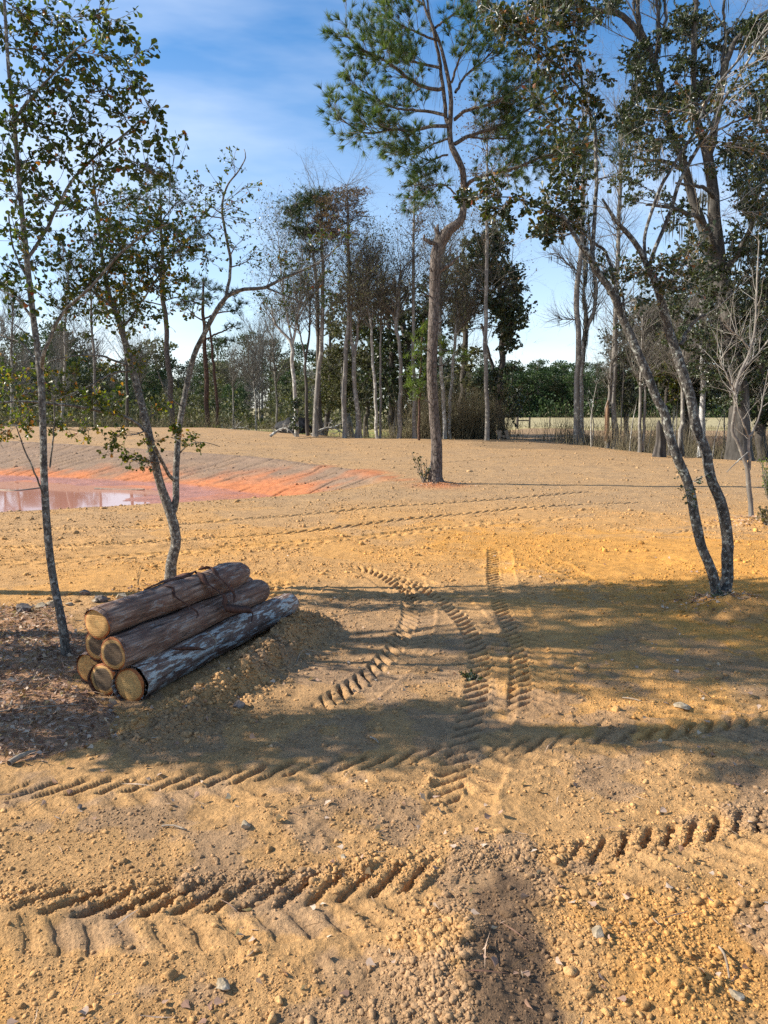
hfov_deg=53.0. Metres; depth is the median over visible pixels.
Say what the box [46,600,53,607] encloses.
stone
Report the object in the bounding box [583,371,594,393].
distant pine
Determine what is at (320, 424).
bare tree
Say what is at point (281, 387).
mixed tree
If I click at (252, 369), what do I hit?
bare tree
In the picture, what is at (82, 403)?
mixed tree
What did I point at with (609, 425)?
grass
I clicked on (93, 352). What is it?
bare tree
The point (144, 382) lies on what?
distant pine
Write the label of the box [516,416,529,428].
fence brace
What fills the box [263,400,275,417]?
mixed tree
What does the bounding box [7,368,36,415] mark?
mixed tree
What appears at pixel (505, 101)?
crooked pine tree
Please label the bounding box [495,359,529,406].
distant tree
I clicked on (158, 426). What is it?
brush
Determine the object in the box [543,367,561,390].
distant pine
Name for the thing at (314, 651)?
root
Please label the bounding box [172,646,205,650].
bark strip
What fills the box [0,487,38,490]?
driftwood
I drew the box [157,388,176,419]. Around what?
mixed tree
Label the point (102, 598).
stone
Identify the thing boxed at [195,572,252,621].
bark strip
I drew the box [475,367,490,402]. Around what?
distant tree
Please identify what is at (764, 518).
grass clump
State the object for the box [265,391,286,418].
mixed tree
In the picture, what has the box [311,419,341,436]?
fallen branch
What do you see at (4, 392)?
mixed tree
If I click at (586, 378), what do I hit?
distant tree
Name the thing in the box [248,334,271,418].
leafless tree
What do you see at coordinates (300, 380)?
mixed tree
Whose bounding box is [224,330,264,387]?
distant pine
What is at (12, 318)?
bare tree
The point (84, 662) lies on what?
log
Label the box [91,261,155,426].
bare tree
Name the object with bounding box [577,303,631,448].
cypress tree
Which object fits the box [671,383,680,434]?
bare sapling
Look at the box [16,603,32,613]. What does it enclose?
stone
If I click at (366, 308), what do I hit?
bare tree
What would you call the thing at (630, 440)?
bare sapling
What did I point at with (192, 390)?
mixed tree
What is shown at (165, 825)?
stick
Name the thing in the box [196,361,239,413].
mixed tree
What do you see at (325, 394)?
live oak tree
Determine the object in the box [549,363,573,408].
distant tree
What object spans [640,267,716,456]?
tree
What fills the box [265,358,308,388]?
mixed tree
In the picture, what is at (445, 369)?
live oak tree
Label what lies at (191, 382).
leafless tree
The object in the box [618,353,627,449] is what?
bare sapling
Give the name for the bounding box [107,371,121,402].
leafless tree
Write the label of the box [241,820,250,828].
stone
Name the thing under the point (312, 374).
leafless tree
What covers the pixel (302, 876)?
rut crumbs
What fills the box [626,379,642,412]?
distant tree
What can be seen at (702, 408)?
white trunk
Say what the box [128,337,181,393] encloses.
mixed tree
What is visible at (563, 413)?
undergrowth
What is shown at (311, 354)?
distant pine
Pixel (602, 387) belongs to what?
distant tree
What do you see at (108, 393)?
mixed tree
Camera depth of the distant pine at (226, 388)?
105.26 m
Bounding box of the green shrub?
[757,457,767,498]
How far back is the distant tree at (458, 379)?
214.45 m
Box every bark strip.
[144,570,195,589]
[165,586,198,617]
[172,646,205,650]
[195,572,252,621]
[198,566,235,601]
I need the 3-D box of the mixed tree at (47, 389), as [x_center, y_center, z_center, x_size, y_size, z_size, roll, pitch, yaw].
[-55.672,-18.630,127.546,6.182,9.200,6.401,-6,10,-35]
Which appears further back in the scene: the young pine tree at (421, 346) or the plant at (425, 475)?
the young pine tree at (421, 346)
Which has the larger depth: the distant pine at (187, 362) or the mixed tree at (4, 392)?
the distant pine at (187, 362)
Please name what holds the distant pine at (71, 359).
on the ground at (474, 728)
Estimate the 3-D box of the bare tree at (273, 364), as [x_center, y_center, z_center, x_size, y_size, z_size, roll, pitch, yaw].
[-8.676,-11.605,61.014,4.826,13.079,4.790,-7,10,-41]
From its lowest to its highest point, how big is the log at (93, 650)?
0.278 m
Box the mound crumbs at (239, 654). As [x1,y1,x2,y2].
[54,608,363,782]
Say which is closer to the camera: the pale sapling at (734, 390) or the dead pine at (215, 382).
the pale sapling at (734, 390)
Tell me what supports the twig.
on the leaf litter at (68, 719)
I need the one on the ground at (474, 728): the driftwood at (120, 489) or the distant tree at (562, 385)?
the distant tree at (562, 385)
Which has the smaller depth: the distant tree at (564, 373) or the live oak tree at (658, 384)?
the live oak tree at (658, 384)
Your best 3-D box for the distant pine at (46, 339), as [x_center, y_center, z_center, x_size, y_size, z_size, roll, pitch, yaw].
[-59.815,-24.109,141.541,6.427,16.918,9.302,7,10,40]
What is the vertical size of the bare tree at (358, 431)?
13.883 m
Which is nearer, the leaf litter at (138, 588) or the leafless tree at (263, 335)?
the leaf litter at (138, 588)
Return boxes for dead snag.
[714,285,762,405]
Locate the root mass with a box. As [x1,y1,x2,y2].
[274,416,312,432]
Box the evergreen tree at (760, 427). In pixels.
[692,228,767,460]
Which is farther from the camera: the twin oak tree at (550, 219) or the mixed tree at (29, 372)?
the mixed tree at (29, 372)
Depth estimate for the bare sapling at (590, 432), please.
41.56 m
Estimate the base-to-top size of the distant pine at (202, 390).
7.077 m
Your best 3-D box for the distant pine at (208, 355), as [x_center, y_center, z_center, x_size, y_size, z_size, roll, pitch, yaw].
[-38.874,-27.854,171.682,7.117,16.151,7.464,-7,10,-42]
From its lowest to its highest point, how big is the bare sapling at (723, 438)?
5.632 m
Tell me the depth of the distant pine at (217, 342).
174.90 m
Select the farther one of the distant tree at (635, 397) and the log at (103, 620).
the distant tree at (635, 397)
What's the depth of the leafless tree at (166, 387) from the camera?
108.41 m
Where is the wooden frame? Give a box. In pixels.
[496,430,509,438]
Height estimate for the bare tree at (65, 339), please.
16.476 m
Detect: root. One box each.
[296,650,339,663]
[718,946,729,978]
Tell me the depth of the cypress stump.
35.26 m
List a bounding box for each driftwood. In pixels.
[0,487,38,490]
[94,488,144,489]
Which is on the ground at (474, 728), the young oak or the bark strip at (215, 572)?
the young oak
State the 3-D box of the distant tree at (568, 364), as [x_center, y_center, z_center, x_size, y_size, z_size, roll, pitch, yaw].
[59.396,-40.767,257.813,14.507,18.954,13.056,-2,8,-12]
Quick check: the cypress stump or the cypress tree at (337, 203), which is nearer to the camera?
the cypress stump
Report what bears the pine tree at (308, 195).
on the ground at (474, 728)
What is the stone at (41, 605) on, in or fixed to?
on the ground at (474, 728)
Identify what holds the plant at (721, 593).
on the ground at (474, 728)
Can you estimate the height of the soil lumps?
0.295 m
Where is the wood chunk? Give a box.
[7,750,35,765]
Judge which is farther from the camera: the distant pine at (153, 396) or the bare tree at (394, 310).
the distant pine at (153, 396)
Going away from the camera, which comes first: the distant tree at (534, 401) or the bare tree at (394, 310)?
the bare tree at (394, 310)
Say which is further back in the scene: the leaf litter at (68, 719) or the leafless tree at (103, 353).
the leafless tree at (103, 353)
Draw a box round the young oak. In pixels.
[631,325,705,443]
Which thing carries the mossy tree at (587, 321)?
on the ground at (474, 728)
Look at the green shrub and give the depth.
18.76 m
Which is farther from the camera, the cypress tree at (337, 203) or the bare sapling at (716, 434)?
the cypress tree at (337, 203)
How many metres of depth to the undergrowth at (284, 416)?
100.85 m
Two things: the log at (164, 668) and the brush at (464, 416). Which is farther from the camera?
the brush at (464, 416)
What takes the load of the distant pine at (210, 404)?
on the ground at (474, 728)
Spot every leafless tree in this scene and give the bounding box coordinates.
[0,305,14,380]
[13,344,37,410]
[46,353,68,419]
[47,327,78,422]
[58,376,71,414]
[69,331,99,381]
[86,342,107,418]
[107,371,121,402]
[129,373,136,417]
[157,377,176,412]
[176,365,199,404]
[202,359,218,410]
[237,304,278,417]
[242,357,259,417]
[244,383,253,412]
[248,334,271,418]
[250,374,264,415]
[259,382,269,417]
[303,365,315,398]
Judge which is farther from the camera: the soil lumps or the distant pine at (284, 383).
the distant pine at (284, 383)
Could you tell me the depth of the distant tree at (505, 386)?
213.68 m
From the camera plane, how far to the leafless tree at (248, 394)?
111.37 m
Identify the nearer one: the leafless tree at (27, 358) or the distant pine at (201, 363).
the leafless tree at (27, 358)
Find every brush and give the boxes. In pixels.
[0,406,521,438]
[366,368,553,439]
[511,399,767,461]
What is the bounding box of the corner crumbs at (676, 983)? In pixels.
[348,803,767,1023]
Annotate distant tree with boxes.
[437,367,459,394]
[467,374,482,411]
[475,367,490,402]
[489,376,512,407]
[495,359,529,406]
[503,370,533,410]
[509,380,534,410]
[517,371,547,412]
[523,370,559,416]
[542,359,570,411]
[544,375,571,411]
[546,373,573,414]
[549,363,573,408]
[554,363,574,372]
[560,372,587,412]
[566,373,598,411]
[587,370,607,415]
[595,382,618,411]
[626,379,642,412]
[628,388,652,410]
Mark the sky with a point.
(241, 74)
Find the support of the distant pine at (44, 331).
on the ground at (474, 728)
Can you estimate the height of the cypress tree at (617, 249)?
20.432 m
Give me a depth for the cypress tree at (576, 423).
42.73 m
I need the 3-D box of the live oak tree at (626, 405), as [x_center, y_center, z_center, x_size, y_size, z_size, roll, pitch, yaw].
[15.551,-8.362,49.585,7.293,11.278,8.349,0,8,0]
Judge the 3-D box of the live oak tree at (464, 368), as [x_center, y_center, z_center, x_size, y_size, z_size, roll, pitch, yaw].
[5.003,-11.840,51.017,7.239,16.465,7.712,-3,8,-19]
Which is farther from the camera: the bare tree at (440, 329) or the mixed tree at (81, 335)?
the mixed tree at (81, 335)
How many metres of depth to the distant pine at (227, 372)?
144.23 m
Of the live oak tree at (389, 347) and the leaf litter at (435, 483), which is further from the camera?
the live oak tree at (389, 347)
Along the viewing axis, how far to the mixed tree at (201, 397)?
112.24 m
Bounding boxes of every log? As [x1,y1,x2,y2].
[75,650,99,683]
[83,562,249,640]
[83,577,252,661]
[87,619,225,694]
[98,579,269,672]
[111,593,298,700]
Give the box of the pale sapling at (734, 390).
[695,204,767,516]
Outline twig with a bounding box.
[0,704,82,711]
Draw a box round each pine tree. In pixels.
[95,169,214,424]
[274,141,365,436]
[312,0,630,482]
[399,317,473,439]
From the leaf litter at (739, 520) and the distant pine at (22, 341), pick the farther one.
the distant pine at (22, 341)
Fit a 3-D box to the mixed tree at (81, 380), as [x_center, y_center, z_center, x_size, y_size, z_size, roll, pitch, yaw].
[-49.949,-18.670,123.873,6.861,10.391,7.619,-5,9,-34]
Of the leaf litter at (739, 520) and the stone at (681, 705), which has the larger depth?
the leaf litter at (739, 520)
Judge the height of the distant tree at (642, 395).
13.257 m
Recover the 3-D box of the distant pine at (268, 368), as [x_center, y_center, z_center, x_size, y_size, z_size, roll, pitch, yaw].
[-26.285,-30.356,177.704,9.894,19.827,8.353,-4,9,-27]
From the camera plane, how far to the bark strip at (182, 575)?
7.03 m
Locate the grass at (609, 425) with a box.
[513,422,767,429]
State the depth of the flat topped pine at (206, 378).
56.60 m
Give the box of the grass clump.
[756,506,767,525]
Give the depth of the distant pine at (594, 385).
219.98 m
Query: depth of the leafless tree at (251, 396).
119.53 m
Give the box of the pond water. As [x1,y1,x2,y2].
[0,480,168,511]
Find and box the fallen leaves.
[0,544,767,1023]
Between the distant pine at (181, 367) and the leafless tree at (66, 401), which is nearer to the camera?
the leafless tree at (66, 401)
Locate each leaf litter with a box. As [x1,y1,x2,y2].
[0,600,145,765]
[100,572,184,594]
[393,480,475,487]
[647,589,766,614]
[665,514,764,528]
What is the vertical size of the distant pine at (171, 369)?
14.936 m
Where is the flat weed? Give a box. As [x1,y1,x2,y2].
[459,669,482,681]
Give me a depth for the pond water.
26.45 m
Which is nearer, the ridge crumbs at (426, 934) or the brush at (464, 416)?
the ridge crumbs at (426, 934)
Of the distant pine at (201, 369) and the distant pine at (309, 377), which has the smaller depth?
the distant pine at (309, 377)
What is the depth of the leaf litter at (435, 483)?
22.68 m
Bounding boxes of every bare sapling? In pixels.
[583,376,604,446]
[586,394,594,445]
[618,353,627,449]
[624,391,632,448]
[626,400,636,450]
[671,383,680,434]
[709,405,723,458]
[710,381,726,454]
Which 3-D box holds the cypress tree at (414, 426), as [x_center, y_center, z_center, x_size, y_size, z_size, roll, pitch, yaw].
[2.004,-12.584,44.115,5.745,17.742,5.350,3,8,23]
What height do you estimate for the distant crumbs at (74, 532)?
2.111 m
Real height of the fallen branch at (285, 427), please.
0.938 m
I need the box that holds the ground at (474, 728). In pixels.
[0,408,767,1023]
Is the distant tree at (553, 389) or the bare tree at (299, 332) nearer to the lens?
the bare tree at (299, 332)
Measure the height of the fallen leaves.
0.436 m
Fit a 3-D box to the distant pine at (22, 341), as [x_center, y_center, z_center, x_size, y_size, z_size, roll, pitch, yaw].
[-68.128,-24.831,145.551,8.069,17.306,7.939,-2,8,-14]
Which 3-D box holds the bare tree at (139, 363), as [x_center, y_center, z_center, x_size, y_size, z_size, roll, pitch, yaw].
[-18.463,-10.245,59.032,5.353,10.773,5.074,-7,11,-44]
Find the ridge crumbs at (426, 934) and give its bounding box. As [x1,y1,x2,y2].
[332,867,589,1023]
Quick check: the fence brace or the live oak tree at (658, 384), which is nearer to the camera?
the live oak tree at (658, 384)
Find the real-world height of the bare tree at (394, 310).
14.153 m
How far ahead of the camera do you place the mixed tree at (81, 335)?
172.84 m
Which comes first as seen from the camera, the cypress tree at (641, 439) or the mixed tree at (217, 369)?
the cypress tree at (641, 439)
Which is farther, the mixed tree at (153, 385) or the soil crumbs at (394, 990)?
the mixed tree at (153, 385)
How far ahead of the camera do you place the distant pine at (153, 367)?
142.51 m
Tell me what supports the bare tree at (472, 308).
on the ground at (474, 728)
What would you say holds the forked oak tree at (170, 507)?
on the ground at (474, 728)
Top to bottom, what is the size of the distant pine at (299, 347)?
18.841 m
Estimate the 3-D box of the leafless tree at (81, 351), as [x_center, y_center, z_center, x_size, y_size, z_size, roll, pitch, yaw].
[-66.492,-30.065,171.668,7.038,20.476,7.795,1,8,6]
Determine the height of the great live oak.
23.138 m
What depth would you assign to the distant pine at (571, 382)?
215.19 m
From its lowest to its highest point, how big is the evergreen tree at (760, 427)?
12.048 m
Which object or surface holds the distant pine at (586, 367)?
on the ground at (474, 728)
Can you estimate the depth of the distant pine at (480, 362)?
252.83 m
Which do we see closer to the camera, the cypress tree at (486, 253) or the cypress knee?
the cypress knee
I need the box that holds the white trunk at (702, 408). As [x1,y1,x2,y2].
[669,220,743,457]
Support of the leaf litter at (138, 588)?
on the ground at (474, 728)
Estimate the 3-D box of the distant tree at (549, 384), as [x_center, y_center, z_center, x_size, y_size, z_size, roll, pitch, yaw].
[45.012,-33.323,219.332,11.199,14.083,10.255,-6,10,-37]
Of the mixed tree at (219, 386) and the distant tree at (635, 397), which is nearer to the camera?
the mixed tree at (219, 386)
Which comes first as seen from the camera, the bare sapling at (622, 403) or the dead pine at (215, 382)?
the bare sapling at (622, 403)
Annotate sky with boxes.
[0,0,767,407]
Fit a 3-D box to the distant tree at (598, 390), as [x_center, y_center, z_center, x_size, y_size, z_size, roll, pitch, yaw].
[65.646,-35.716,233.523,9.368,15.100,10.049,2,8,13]
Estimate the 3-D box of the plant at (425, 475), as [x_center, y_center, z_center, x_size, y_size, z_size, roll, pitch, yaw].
[1.193,-1.313,22.876,0.599,0.940,0.814,-1,8,-9]
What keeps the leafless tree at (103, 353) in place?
on the ground at (474, 728)
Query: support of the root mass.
on the ground at (474, 728)
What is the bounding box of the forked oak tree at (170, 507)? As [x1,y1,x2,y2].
[0,145,358,579]
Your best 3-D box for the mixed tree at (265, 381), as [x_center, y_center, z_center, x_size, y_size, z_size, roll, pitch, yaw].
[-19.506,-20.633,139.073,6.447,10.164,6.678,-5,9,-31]
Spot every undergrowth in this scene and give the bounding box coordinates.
[0,382,453,429]
[475,393,767,417]
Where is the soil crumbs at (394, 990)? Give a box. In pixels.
[0,480,767,1023]
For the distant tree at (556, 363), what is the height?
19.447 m
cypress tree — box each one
[303,138,393,437]
[363,136,466,438]
[441,63,536,440]
[523,29,617,444]
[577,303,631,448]
[579,66,656,449]
[598,278,703,451]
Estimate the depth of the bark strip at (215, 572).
7.37 m
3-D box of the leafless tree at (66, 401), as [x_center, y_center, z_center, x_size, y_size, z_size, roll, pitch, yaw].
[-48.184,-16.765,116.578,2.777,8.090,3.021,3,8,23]
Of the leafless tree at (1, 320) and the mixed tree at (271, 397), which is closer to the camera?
the mixed tree at (271, 397)
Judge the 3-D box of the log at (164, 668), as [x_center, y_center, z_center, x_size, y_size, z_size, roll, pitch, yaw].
[-1.520,1.190,7.258,0.332,0.327,2.703,3,9,21]
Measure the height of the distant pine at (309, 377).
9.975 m
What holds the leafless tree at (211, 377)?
on the ground at (474, 728)
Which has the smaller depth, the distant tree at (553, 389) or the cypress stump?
the cypress stump
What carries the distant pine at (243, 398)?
on the ground at (474, 728)
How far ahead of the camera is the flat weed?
6.64 m
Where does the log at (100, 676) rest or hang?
on the ground at (474, 728)
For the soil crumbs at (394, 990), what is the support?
on the ground at (474, 728)
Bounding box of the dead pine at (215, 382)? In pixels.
[208,319,218,427]
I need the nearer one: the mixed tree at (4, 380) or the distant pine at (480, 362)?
the mixed tree at (4, 380)
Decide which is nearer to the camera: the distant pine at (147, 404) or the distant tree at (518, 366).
the distant pine at (147, 404)
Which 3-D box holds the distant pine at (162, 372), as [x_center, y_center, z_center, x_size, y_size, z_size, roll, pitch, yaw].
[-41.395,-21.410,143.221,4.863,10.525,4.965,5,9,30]
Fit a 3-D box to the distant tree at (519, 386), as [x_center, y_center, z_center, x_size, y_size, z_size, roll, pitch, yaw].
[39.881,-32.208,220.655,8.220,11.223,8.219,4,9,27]
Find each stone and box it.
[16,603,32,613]
[35,602,46,607]
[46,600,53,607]
[79,589,90,594]
[95,595,108,602]
[116,593,125,598]
[216,977,229,990]
[232,700,244,707]
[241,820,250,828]
[673,702,690,709]
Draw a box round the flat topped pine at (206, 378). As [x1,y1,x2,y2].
[175,276,250,427]
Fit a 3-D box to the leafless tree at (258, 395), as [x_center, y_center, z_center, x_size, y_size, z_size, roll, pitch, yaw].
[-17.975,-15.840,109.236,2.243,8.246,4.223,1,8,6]
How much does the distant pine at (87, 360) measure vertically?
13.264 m
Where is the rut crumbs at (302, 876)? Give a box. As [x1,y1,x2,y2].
[0,799,767,927]
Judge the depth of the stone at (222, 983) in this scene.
3.06 m
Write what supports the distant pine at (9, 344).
on the ground at (474, 728)
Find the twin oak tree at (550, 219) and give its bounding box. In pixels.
[452,0,767,595]
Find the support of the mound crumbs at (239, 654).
on the ground at (474, 728)
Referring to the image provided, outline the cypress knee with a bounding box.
[679,438,683,456]
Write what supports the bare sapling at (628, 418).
on the ground at (474, 728)
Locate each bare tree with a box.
[0,257,41,424]
[25,224,102,421]
[54,217,122,423]
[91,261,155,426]
[109,323,170,423]
[208,329,269,425]
[220,302,277,430]
[229,178,355,436]
[250,287,302,422]
[255,230,341,435]
[281,220,344,435]
[302,203,406,437]
[313,209,444,438]
[327,212,409,438]
[347,220,423,437]
[392,176,493,438]
[415,243,531,438]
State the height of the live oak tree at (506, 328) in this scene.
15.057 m
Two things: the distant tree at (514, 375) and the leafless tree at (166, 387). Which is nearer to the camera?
the leafless tree at (166, 387)
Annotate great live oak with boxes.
[505,0,767,460]
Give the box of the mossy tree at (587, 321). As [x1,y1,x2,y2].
[560,182,616,443]
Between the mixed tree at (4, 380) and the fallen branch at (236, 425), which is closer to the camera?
the fallen branch at (236, 425)
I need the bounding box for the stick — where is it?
[162,824,186,830]
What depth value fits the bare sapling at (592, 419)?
42.71 m
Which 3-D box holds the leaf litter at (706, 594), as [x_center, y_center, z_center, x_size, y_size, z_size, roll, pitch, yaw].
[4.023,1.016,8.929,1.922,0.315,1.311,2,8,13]
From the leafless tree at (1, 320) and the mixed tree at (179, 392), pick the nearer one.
the mixed tree at (179, 392)
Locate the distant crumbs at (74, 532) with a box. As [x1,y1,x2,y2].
[0,434,767,601]
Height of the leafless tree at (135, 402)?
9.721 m
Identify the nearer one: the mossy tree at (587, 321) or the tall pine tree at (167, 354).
the mossy tree at (587, 321)
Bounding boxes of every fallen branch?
[220,418,247,429]
[269,422,294,436]
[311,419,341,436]
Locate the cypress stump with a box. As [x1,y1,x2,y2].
[652,420,666,456]
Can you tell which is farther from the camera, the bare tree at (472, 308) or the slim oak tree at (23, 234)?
the bare tree at (472, 308)
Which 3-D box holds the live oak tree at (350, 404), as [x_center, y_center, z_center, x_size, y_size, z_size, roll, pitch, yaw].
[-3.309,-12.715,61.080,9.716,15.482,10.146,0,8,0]
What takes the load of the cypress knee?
on the ground at (474, 728)
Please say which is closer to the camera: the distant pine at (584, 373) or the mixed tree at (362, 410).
the mixed tree at (362, 410)
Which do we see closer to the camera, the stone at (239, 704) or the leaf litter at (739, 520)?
the stone at (239, 704)
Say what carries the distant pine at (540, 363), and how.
on the ground at (474, 728)
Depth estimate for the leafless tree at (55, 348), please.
122.91 m
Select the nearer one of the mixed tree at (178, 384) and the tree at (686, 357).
the tree at (686, 357)
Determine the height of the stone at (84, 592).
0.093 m
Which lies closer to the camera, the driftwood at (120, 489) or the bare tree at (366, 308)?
the driftwood at (120, 489)
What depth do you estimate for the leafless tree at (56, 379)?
105.62 m
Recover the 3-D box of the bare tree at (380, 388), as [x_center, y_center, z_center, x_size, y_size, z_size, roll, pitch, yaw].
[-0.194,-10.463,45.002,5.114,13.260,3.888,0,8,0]
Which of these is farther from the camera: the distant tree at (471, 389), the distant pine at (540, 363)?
the distant pine at (540, 363)
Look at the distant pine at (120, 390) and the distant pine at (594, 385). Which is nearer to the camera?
the distant pine at (120, 390)
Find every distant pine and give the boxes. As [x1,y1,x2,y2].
[0,331,31,406]
[3,335,36,374]
[31,321,80,381]
[32,334,78,387]
[58,356,87,416]
[78,356,103,395]
[111,384,138,418]
[116,365,161,417]
[122,345,157,390]
[145,393,161,421]
[146,401,158,421]
[150,369,167,393]
[157,359,178,389]
[172,363,195,382]
[183,358,203,402]
[190,366,210,400]
[193,351,220,390]
[193,362,220,393]
[193,386,212,416]
[200,334,237,401]
[201,400,215,422]
[212,360,235,383]
[219,383,252,423]
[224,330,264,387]
[230,378,256,421]
[260,338,288,397]
[268,370,299,413]
[285,342,315,380]
[298,367,324,414]
[307,349,324,387]
[472,352,495,377]
[527,359,549,413]
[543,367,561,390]
[562,371,585,400]
[572,362,599,385]
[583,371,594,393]
[585,367,607,416]
[588,361,605,391]
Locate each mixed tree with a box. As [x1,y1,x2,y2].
[0,361,18,413]
[0,382,31,418]
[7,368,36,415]
[31,374,60,423]
[32,331,95,416]
[55,364,93,420]
[69,396,90,421]
[81,362,131,416]
[96,392,119,418]
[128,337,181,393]
[130,375,162,418]
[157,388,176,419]
[165,376,192,413]
[169,388,194,422]
[173,377,197,418]
[188,394,204,420]
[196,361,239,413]
[209,384,232,421]
[259,371,285,415]
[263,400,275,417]
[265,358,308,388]
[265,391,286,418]
[266,384,293,421]
[282,373,314,416]
[286,384,313,422]
[351,407,373,422]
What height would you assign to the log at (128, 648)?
0.302 m
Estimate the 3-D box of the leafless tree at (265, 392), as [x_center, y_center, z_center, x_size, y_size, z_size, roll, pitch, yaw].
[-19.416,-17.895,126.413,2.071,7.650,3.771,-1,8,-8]
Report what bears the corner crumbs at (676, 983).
on the ground at (474, 728)
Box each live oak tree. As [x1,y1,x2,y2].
[297,255,395,436]
[301,319,350,435]
[336,339,402,436]
[355,280,442,436]
[385,220,499,423]
[423,211,523,421]
[448,201,543,438]
[569,308,658,447]
[591,233,740,449]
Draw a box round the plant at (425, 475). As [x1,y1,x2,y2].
[412,452,430,482]
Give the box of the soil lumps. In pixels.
[0,528,767,1023]
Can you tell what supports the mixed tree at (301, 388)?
on the ground at (474, 728)
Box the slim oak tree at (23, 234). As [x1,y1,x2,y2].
[0,0,188,655]
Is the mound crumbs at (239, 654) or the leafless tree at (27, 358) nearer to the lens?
the mound crumbs at (239, 654)
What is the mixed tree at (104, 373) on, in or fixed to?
on the ground at (474, 728)
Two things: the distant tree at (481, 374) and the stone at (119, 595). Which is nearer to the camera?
the stone at (119, 595)
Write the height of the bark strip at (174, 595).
0.303 m
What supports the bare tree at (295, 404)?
on the ground at (474, 728)
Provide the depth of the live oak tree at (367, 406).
70.48 m

